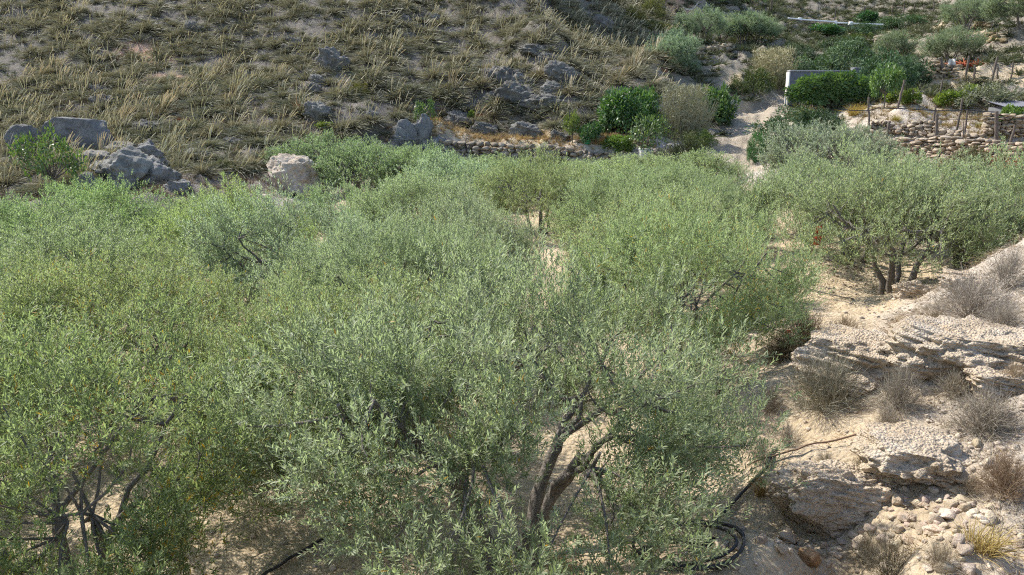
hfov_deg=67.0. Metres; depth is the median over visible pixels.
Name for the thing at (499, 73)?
rock
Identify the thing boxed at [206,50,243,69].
esparto tussock
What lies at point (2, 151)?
esparto tussock
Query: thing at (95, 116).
esparto tussock
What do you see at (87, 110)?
esparto tussock
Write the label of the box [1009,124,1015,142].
wooden post
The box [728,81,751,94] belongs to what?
shrub
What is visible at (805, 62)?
shrub
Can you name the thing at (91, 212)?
olive tree
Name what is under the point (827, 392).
dry shrub
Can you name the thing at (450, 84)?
esparto tussock
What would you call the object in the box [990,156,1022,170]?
shrub
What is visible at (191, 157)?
esparto tussock
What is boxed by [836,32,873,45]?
shrub
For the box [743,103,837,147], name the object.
shrub
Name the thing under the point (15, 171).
esparto tussock
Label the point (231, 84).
esparto tussock
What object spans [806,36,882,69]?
shrub
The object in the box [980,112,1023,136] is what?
dry stone wall
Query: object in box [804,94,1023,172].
dry grass
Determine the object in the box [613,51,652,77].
esparto tussock
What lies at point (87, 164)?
esparto tussock
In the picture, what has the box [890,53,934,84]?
shrub
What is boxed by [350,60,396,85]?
esparto tussock
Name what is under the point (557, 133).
rock
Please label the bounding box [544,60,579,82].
rock
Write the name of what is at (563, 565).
grass clump
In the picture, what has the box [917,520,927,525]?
stone
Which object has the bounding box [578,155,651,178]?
olive tree
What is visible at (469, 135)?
brown scrub
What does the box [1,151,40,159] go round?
esparto tussock
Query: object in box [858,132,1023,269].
olive tree
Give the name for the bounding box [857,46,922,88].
shrub
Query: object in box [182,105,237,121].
esparto tussock
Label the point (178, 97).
esparto tussock
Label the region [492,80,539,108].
rock
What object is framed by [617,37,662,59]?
esparto tussock
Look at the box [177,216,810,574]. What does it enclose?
olive tree
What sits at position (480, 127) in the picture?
rock
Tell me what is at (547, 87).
rock
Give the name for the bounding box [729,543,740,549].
stone
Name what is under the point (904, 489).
stone
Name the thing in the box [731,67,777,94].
shrub
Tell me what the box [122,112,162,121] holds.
esparto tussock
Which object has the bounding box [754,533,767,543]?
stone
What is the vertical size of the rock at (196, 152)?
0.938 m
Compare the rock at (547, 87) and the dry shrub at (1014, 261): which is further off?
the rock at (547, 87)
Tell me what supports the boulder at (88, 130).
on the ground at (238, 554)
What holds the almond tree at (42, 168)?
on the ground at (238, 554)
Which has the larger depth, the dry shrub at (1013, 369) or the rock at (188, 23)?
the rock at (188, 23)
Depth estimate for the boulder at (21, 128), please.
38.71 m
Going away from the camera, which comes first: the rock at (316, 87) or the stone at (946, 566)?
the stone at (946, 566)
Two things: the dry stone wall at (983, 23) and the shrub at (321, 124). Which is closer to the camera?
the shrub at (321, 124)
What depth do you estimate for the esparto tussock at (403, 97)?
47.67 m
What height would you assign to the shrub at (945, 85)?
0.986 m
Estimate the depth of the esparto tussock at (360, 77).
48.80 m
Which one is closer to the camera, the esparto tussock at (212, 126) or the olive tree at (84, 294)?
the olive tree at (84, 294)
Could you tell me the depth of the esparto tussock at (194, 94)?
45.95 m
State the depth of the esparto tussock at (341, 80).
47.06 m
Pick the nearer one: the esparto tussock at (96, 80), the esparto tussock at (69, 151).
the esparto tussock at (69, 151)
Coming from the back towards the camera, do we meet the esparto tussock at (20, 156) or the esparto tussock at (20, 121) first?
the esparto tussock at (20, 121)
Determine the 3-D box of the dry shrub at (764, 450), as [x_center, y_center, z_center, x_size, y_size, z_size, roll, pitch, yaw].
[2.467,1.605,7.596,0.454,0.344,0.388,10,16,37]
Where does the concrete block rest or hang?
on the ground at (238, 554)
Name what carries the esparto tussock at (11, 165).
on the ground at (238, 554)
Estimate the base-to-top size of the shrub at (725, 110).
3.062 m
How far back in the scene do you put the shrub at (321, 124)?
43.21 m
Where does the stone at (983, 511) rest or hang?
on the ground at (238, 554)
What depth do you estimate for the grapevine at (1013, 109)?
37.94 m
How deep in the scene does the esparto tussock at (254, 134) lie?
40.65 m
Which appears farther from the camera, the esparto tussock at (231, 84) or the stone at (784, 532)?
the esparto tussock at (231, 84)
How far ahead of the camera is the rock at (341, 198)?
34.02 m
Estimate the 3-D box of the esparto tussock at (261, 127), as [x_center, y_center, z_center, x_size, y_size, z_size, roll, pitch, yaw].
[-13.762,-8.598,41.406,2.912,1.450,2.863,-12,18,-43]
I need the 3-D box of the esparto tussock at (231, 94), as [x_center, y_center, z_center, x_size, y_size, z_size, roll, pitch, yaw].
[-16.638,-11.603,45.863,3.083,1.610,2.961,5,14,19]
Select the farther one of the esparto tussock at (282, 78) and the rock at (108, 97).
the esparto tussock at (282, 78)
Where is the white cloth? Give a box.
[948,59,955,71]
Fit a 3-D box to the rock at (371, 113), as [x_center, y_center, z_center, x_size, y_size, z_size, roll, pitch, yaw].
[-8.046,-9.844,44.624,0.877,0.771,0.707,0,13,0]
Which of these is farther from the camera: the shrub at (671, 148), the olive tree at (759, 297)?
the shrub at (671, 148)
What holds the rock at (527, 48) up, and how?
on the ground at (238, 554)
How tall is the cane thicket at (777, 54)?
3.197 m
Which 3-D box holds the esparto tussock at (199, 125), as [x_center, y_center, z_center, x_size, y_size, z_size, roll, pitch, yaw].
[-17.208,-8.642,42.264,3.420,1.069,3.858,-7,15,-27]
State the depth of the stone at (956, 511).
6.07 m
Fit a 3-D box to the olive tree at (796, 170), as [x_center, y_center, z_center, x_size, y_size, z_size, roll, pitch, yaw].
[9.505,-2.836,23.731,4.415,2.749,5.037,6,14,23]
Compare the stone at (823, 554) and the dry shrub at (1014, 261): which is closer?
the stone at (823, 554)
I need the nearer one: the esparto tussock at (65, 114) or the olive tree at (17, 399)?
the olive tree at (17, 399)
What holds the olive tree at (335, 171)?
on the ground at (238, 554)
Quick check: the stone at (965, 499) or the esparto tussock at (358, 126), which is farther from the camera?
the esparto tussock at (358, 126)
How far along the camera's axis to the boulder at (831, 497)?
6.65 m
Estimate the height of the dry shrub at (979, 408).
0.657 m
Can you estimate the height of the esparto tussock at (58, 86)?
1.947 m
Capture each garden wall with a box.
[788,18,802,23]
[799,17,834,26]
[833,21,850,28]
[847,21,883,31]
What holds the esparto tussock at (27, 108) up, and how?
on the ground at (238, 554)
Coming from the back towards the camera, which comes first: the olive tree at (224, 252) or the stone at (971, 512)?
the olive tree at (224, 252)
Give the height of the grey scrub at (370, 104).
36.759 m
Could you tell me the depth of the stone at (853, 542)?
6.44 m
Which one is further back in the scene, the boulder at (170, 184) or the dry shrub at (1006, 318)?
the boulder at (170, 184)
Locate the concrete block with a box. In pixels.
[638,148,652,158]
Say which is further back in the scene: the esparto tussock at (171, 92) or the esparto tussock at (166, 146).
the esparto tussock at (171, 92)
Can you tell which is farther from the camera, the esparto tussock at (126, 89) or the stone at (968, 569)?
the esparto tussock at (126, 89)
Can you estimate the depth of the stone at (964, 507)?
6.05 m
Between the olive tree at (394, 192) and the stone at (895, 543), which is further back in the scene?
the olive tree at (394, 192)
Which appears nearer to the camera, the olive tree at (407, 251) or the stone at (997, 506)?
the stone at (997, 506)
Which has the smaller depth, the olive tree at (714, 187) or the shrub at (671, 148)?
the olive tree at (714, 187)
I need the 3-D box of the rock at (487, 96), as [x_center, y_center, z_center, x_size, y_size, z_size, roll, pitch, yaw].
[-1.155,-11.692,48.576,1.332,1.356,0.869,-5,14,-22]
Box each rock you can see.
[88,84,111,93]
[88,94,113,103]
[131,119,164,130]
[180,148,210,160]
[183,20,203,34]
[223,137,242,145]
[281,44,294,50]
[285,36,310,44]
[302,101,331,119]
[306,82,321,93]
[308,74,326,85]
[315,46,350,70]
[325,194,350,202]
[365,110,379,119]
[392,119,418,149]
[400,13,411,22]
[413,113,433,147]
[420,135,450,151]
[424,13,441,19]
[443,109,482,128]
[466,121,497,135]
[481,66,525,86]
[482,91,494,104]
[483,82,498,91]
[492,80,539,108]
[509,121,544,138]
[511,72,536,85]
[515,91,566,112]
[517,42,551,56]
[536,51,556,66]
[540,79,566,95]
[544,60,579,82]
[549,129,570,141]
[592,14,614,32]
[596,135,604,144]
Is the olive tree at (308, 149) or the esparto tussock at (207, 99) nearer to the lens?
the olive tree at (308, 149)
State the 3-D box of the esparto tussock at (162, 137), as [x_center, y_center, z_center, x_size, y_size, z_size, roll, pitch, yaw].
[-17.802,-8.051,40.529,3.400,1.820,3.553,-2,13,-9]
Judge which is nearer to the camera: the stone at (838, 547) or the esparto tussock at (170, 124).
the stone at (838, 547)
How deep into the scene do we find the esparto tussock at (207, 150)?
37.62 m
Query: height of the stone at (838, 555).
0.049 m
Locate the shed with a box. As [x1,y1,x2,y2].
[985,100,1023,113]
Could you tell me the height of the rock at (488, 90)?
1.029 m
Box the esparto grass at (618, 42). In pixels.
[0,0,687,193]
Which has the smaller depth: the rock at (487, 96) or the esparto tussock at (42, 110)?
the esparto tussock at (42, 110)
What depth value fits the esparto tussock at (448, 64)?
51.41 m
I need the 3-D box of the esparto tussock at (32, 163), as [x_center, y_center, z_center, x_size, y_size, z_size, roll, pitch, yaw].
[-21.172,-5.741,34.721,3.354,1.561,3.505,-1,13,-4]
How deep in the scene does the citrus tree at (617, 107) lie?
44.07 m
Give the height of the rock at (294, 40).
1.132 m
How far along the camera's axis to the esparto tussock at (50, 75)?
48.41 m
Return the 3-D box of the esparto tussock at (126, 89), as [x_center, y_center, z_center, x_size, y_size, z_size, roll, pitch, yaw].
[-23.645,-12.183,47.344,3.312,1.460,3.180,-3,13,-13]
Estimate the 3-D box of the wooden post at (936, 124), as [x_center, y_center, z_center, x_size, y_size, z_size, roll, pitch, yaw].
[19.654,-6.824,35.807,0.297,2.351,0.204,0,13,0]
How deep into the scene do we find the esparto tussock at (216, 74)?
49.55 m
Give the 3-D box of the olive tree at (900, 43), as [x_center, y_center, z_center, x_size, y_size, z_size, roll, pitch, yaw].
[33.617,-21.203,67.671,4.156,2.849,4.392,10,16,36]
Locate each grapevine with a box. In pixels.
[882,91,898,102]
[897,87,922,103]
[932,89,966,106]
[961,84,981,102]
[999,103,1023,120]
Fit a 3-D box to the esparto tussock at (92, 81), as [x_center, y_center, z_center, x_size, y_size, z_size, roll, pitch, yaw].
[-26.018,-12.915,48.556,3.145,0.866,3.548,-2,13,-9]
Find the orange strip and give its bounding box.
[813,236,821,244]
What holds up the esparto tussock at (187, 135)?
on the ground at (238, 554)
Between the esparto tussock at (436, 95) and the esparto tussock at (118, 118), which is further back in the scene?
the esparto tussock at (436, 95)
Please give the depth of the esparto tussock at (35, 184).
32.19 m
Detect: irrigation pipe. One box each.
[261,498,390,574]
[699,447,776,534]
[810,289,853,298]
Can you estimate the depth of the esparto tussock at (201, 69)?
50.25 m
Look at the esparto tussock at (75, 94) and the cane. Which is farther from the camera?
the esparto tussock at (75, 94)
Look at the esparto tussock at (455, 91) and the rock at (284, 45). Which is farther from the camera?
the rock at (284, 45)
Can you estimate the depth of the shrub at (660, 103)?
47.79 m
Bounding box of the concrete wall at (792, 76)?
[784,67,861,106]
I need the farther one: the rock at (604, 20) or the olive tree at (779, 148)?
the rock at (604, 20)
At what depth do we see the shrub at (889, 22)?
98.17 m
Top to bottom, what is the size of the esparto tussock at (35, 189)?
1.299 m
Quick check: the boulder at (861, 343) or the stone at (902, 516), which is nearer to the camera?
the stone at (902, 516)
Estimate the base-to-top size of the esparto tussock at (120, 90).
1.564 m
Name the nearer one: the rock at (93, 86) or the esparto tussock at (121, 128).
the esparto tussock at (121, 128)
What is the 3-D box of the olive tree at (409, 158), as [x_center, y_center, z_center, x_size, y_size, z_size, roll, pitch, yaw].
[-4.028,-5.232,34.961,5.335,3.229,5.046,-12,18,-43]
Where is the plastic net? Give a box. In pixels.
[945,58,987,67]
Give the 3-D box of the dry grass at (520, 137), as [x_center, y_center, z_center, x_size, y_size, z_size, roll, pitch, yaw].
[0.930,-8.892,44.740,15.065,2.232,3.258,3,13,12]
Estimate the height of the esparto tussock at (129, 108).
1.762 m
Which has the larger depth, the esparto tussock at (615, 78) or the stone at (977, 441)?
the esparto tussock at (615, 78)
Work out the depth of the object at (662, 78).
49.53 m
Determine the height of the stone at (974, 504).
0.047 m
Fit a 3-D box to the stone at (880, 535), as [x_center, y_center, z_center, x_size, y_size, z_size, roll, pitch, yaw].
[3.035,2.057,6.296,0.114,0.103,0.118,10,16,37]
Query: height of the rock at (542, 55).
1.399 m
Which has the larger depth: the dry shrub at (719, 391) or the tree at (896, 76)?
the tree at (896, 76)
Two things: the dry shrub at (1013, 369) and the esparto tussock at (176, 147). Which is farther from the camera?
the esparto tussock at (176, 147)
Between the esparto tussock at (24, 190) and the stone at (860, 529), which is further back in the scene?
the esparto tussock at (24, 190)
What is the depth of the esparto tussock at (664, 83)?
49.12 m
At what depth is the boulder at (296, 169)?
33.75 m
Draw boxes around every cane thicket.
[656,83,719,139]
[743,46,801,86]
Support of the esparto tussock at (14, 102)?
on the ground at (238, 554)
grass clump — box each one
[544,552,578,574]
[589,133,623,141]
[745,471,772,497]
[837,104,875,115]
[891,115,903,120]
[944,510,1023,573]
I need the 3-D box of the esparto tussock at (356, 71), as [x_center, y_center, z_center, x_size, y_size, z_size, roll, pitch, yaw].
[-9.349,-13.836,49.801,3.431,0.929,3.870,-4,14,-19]
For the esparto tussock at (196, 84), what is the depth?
47.27 m
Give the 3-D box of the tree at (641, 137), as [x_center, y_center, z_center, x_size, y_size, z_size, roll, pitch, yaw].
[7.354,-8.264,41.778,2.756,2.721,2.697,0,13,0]
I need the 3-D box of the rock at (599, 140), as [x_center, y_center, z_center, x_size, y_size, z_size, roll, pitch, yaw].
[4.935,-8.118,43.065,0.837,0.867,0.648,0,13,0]
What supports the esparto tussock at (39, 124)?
on the ground at (238, 554)
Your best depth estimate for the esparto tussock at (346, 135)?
42.70 m
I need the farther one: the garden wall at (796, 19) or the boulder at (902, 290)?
the garden wall at (796, 19)
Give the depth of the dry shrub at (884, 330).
10.76 m
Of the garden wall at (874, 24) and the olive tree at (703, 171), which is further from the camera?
the garden wall at (874, 24)
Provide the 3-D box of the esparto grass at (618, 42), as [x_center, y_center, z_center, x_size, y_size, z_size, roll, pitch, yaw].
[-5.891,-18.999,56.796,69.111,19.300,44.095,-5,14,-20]
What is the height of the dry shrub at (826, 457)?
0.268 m
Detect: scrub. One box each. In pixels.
[0,0,675,172]
[0,90,651,244]
[673,0,1023,140]
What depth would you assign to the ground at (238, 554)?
10.27 m
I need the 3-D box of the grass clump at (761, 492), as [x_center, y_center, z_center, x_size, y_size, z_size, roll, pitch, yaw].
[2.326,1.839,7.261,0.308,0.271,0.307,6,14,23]
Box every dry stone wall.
[429,138,615,164]
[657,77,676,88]
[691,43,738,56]
[867,135,1023,161]
[870,119,987,137]
[927,60,962,79]
[971,19,993,28]
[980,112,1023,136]
[983,32,1007,42]
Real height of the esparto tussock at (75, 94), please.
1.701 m
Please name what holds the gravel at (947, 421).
on the ground at (238, 554)
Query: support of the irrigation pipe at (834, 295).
on the ground at (238, 554)
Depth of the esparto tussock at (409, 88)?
48.40 m
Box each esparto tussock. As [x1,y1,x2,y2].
[0,63,36,82]
[0,88,33,111]
[0,89,30,102]
[0,92,22,116]
[0,107,26,118]
[0,109,39,132]
[0,132,21,155]
[0,142,22,169]
[0,155,27,172]
[0,156,31,181]
[0,157,36,186]
[1,98,20,118]
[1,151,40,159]
[2,103,43,124]
[3,76,45,88]
[5,112,41,127]
[5,186,33,197]
[7,157,63,182]
[9,92,60,115]
[9,182,40,195]
[10,61,53,82]
[11,144,62,175]
[12,173,60,198]
[18,95,61,123]
[21,121,75,150]
[22,171,65,194]
[24,109,52,123]
[26,118,48,128]
[28,114,49,131]
[30,138,83,167]
[30,175,63,195]
[33,63,73,82]
[33,66,85,91]
[34,54,73,76]
[38,78,76,89]
[38,100,77,119]
[38,174,102,193]
[44,150,110,190]
[46,131,82,151]
[50,150,98,181]
[54,79,94,104]
[57,153,102,178]
[59,151,111,192]
[67,66,111,87]
[73,76,110,87]
[73,92,115,115]
[78,75,106,95]
[79,101,121,115]
[82,132,114,151]
[84,88,124,99]
[86,98,132,109]
[86,124,129,148]
[88,113,113,118]
[93,135,122,151]
[94,101,134,125]
[95,114,135,124]
[103,76,140,99]
[104,91,147,117]
[105,100,138,135]
[105,129,138,153]
[107,79,133,99]
[109,70,142,87]
[109,113,138,138]
[110,120,134,133]
[112,75,136,100]
[112,97,138,104]
[115,128,158,140]
[117,109,173,140]
[119,122,156,142]
[120,93,146,110]
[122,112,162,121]
[127,100,166,120]
[128,92,158,112]
[129,117,176,140]
[130,94,161,107]
[131,75,159,94]
[134,90,179,121]
[135,97,179,111]
[141,91,181,113]
[143,70,188,94]
[143,98,186,108]
[144,63,178,86]
[146,81,185,100]
[147,119,201,135]
[149,119,193,145]
[154,125,195,150]
[154,130,178,151]
[155,117,199,140]
[156,77,197,103]
[159,144,174,161]
[160,135,189,160]
[161,137,182,159]
[164,133,220,164]
[165,143,208,171]
[166,80,204,103]
[166,120,209,133]
[167,118,199,139]
[168,106,218,130]
[168,147,194,168]
[170,96,214,108]
[172,144,222,161]
[175,69,216,91]
[177,63,215,74]
[178,83,228,108]
[178,125,240,151]
[179,123,207,132]
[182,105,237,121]
[182,151,231,180]
[187,114,229,141]
[188,138,233,150]
[189,153,239,166]
[192,159,239,175]
[196,114,227,137]
[200,58,232,77]
[200,99,243,108]
[202,78,240,88]
[203,79,256,108]
[204,91,245,115]
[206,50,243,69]
[207,50,242,75]
[208,144,258,172]
[210,108,259,134]
[212,78,251,105]
[213,71,258,93]
[216,73,264,93]
[217,124,271,138]
[219,94,258,117]
[222,67,266,92]
[226,151,266,177]
[227,115,285,144]
[231,144,269,174]
[235,107,282,136]
[235,137,281,151]
[236,160,267,173]
[237,115,282,136]
[237,134,278,162]
[239,72,272,91]
[242,77,278,88]
[243,120,293,151]
[258,78,305,103]
[264,63,299,85]
[264,137,292,147]
[265,64,293,85]
[265,107,307,132]
[266,111,306,133]
[268,96,308,109]
[271,134,305,143]
[277,91,312,115]
[283,92,311,118]
[285,120,326,139]
[289,123,311,143]
[290,95,328,114]
[300,127,331,146]
[317,74,361,98]
[318,107,368,135]
[322,68,372,103]
[327,118,362,142]
[333,106,378,133]
[344,66,392,77]
[345,9,388,31]
[348,37,392,59]
[350,29,385,48]
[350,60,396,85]
[350,102,397,127]
[351,63,390,83]
[351,65,393,91]
[353,56,397,81]
[365,80,405,92]
[376,43,413,68]
[377,29,417,53]
[377,78,418,103]
[380,32,419,55]
[380,45,414,66]
[381,87,433,101]
[383,102,417,121]
[384,82,430,94]
[389,92,425,114]
[401,82,433,95]
[403,104,435,122]
[411,55,460,81]
[414,80,467,103]
[421,44,460,53]
[422,68,473,99]
[424,87,476,103]
[429,62,471,72]
[430,81,475,97]
[431,77,475,102]
[435,55,478,82]
[445,43,484,64]
[457,102,501,131]
[458,58,485,77]
[459,62,502,92]
[470,92,515,112]
[476,96,514,123]
[479,79,527,109]
[518,71,543,90]
[521,55,548,78]
[535,89,579,114]
[536,108,569,130]
[553,74,590,96]
[560,112,601,125]
[575,93,601,105]
[581,82,605,98]
[582,108,599,123]
[584,73,612,96]
[591,81,609,102]
[601,63,638,83]
[604,113,640,134]
[612,56,660,75]
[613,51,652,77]
[615,44,661,66]
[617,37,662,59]
[639,68,681,90]
[641,86,671,93]
[644,35,680,62]
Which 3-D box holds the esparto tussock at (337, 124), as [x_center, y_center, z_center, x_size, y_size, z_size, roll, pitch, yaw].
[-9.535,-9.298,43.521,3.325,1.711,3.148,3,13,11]
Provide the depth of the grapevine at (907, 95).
42.76 m
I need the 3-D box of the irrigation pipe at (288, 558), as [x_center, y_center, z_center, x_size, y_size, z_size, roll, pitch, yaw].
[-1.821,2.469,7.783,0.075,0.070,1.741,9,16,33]
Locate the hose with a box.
[843,107,994,111]
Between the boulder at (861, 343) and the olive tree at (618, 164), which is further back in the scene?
the olive tree at (618, 164)
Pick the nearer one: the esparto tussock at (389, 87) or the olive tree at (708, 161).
the olive tree at (708, 161)
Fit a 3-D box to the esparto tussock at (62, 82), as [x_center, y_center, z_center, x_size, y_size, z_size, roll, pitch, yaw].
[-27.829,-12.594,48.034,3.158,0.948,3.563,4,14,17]
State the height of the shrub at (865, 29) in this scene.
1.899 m
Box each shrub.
[213,158,233,170]
[314,121,334,129]
[344,81,369,95]
[467,110,476,118]
[600,133,633,152]
[623,5,646,20]
[640,0,666,19]
[640,19,668,31]
[651,144,682,162]
[652,96,673,109]
[663,23,678,32]
[670,129,709,161]
[690,128,718,147]
[692,81,740,126]
[711,377,737,395]
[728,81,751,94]
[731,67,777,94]
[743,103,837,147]
[746,130,767,162]
[746,436,777,465]
[748,381,792,418]
[751,327,802,365]
[762,419,813,451]
[763,338,879,424]
[771,42,821,63]
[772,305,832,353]
[789,53,839,69]
[795,107,847,134]
[805,23,845,34]
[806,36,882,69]
[813,34,872,55]
[817,449,836,461]
[830,312,867,328]
[833,522,882,574]
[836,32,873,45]
[837,21,884,34]
[844,521,921,574]
[849,455,860,464]
[853,10,878,22]
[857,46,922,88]
[860,355,932,418]
[861,399,904,423]
[866,314,904,333]
[872,12,929,30]
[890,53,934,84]
[897,296,959,317]
[913,261,1023,319]
[914,530,969,574]
[918,377,1023,449]
[923,367,972,401]
[926,81,958,91]
[945,468,989,501]
[948,144,995,174]
[952,73,989,88]
[952,81,1023,109]
[961,441,1023,504]
[964,75,1011,88]
[977,238,1023,290]
[980,296,1023,327]
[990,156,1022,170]
[995,360,1023,382]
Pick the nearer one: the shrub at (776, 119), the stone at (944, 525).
the stone at (944, 525)
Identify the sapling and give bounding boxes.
[561,109,580,141]
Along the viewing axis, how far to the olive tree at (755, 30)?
70.82 m
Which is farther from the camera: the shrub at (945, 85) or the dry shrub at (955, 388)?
the shrub at (945, 85)
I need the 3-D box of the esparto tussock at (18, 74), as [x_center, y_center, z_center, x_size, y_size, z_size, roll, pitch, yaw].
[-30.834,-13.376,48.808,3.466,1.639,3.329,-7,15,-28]
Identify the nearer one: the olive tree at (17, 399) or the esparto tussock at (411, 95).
the olive tree at (17, 399)
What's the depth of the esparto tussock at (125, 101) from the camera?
46.01 m
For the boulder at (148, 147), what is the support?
on the ground at (238, 554)
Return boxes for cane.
[747,433,855,465]
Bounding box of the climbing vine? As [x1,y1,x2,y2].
[783,69,883,107]
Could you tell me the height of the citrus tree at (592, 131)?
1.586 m
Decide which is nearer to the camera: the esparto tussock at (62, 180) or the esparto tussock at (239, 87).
the esparto tussock at (62, 180)
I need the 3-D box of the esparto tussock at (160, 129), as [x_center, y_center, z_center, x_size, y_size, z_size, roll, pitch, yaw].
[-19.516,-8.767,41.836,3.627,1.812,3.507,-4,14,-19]
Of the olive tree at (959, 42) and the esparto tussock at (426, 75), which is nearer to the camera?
the esparto tussock at (426, 75)
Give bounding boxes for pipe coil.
[631,520,745,571]
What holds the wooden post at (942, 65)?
on the ground at (238, 554)
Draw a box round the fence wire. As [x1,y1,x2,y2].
[938,117,992,119]
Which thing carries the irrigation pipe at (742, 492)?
on the ground at (238, 554)
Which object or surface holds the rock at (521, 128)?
on the ground at (238, 554)
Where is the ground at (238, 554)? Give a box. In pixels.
[0,0,1023,574]
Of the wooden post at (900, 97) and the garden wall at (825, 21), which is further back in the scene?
the garden wall at (825, 21)
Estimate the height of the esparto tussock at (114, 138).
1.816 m
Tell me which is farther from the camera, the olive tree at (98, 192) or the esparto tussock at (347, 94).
the esparto tussock at (347, 94)
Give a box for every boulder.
[4,124,42,148]
[41,117,110,151]
[73,149,109,166]
[74,171,97,192]
[89,145,152,190]
[103,141,137,151]
[136,139,170,166]
[140,155,181,186]
[163,179,192,193]
[266,153,322,197]
[766,459,900,540]
[788,324,896,397]
[848,421,977,488]
[879,315,1023,384]
[891,280,933,298]
[938,268,993,293]
[963,366,1023,403]
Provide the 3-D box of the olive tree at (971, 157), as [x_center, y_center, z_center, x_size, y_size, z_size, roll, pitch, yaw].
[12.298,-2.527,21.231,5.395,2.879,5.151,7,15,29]
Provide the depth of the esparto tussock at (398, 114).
45.54 m
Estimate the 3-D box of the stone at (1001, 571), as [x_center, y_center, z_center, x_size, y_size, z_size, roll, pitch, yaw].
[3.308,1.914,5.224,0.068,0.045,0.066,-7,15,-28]
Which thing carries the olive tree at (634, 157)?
on the ground at (238, 554)
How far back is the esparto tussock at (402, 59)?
51.50 m
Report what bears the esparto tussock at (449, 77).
on the ground at (238, 554)
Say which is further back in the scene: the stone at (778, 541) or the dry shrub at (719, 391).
the dry shrub at (719, 391)
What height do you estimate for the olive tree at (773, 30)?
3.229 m
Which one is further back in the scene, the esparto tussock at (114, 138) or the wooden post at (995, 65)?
the wooden post at (995, 65)
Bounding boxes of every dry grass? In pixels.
[412,116,655,150]
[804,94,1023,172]
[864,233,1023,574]
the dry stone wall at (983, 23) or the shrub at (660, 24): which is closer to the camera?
the shrub at (660, 24)
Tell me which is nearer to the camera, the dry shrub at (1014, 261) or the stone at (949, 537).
the stone at (949, 537)
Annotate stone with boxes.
[387,535,401,548]
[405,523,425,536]
[713,538,727,551]
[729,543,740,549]
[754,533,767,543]
[774,538,782,543]
[775,526,796,543]
[776,544,788,554]
[798,548,820,566]
[803,544,813,548]
[819,551,826,557]
[820,541,829,548]
[834,552,842,558]
[835,545,841,550]
[836,538,845,544]
[847,531,857,537]
[852,537,861,548]
[857,528,864,534]
[864,523,876,530]
[876,532,889,546]
[882,477,893,482]
[887,514,893,519]
[891,493,904,504]
[891,539,902,548]
[893,525,903,533]
[897,478,911,485]
[897,512,909,521]
[898,486,909,491]
[898,534,913,544]
[907,514,916,521]
[909,498,920,508]
[910,516,916,521]
[914,523,922,534]
[916,494,930,502]
[917,502,929,506]
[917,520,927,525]
[922,526,929,534]
[922,563,933,571]
[924,524,945,532]
[927,486,938,493]
[928,512,945,524]
[933,560,954,573]
[935,498,942,502]
[939,508,956,519]
[939,522,948,528]
[943,500,957,508]
[947,535,952,541]
[949,484,966,494]
[950,533,964,547]
[951,507,959,513]
[954,494,971,502]
[956,543,973,555]
[957,502,970,511]
[961,563,976,574]
[965,508,979,518]
[967,501,976,506]
[972,438,981,447]
[972,513,987,519]
[980,508,988,515]
[983,457,993,468]
[985,503,994,509]
[985,510,997,524]
[993,503,1000,509]
[997,567,1005,574]
[1014,537,1023,547]
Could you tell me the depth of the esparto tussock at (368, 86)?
48.23 m
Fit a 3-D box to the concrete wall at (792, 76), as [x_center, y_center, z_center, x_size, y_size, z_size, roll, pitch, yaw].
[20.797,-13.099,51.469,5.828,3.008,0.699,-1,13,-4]
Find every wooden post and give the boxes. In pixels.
[867,97,870,125]
[886,121,890,137]
[896,80,905,109]
[932,105,936,131]
[934,114,938,135]
[939,57,946,76]
[955,99,962,132]
[963,110,967,138]
[964,56,969,76]
[991,57,997,80]
[994,111,998,152]
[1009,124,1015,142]
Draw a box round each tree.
[0,184,149,306]
[0,189,34,241]
[0,205,204,351]
[0,217,285,427]
[0,242,21,324]
[0,246,330,574]
[1,167,174,249]
[6,120,87,192]
[122,184,267,266]
[128,170,326,291]
[149,237,502,479]
[167,165,429,318]
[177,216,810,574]
[253,198,534,353]
[259,127,370,185]
[293,171,406,239]
[311,134,406,196]
[336,163,512,246]
[366,136,473,189]
[367,141,460,168]
[372,176,546,302]
[376,147,504,213]
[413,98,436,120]
[415,156,506,193]
[458,150,535,178]
[467,140,607,234]
[488,157,549,204]
[522,152,624,212]
[534,173,836,381]
[540,156,694,258]
[544,157,615,169]
[553,173,779,306]
[577,121,604,142]
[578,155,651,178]
[596,83,663,135]
[598,156,725,215]
[601,151,682,176]
[623,111,671,151]
[628,159,742,203]
[633,88,661,104]
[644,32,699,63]
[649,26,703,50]
[653,144,756,180]
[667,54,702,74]
[671,2,730,39]
[673,159,783,241]
[692,10,751,42]
[702,180,754,210]
[721,8,773,44]
[739,11,785,44]
[743,0,765,5]
[744,123,959,262]
[752,153,868,231]
[754,117,879,174]
[763,141,1023,294]
[808,115,905,162]
[853,142,1020,242]
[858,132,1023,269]
[868,61,906,107]
[871,29,920,55]
[916,22,993,61]
[938,0,997,30]
[978,0,1023,29]
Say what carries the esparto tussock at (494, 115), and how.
on the ground at (238, 554)
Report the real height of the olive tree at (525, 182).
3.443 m
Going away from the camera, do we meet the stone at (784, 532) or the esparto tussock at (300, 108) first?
the stone at (784, 532)
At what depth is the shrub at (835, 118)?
42.31 m
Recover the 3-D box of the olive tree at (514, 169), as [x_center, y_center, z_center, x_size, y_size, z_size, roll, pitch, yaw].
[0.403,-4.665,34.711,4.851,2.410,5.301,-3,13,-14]
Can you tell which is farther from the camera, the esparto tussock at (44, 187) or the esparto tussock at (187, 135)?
the esparto tussock at (187, 135)

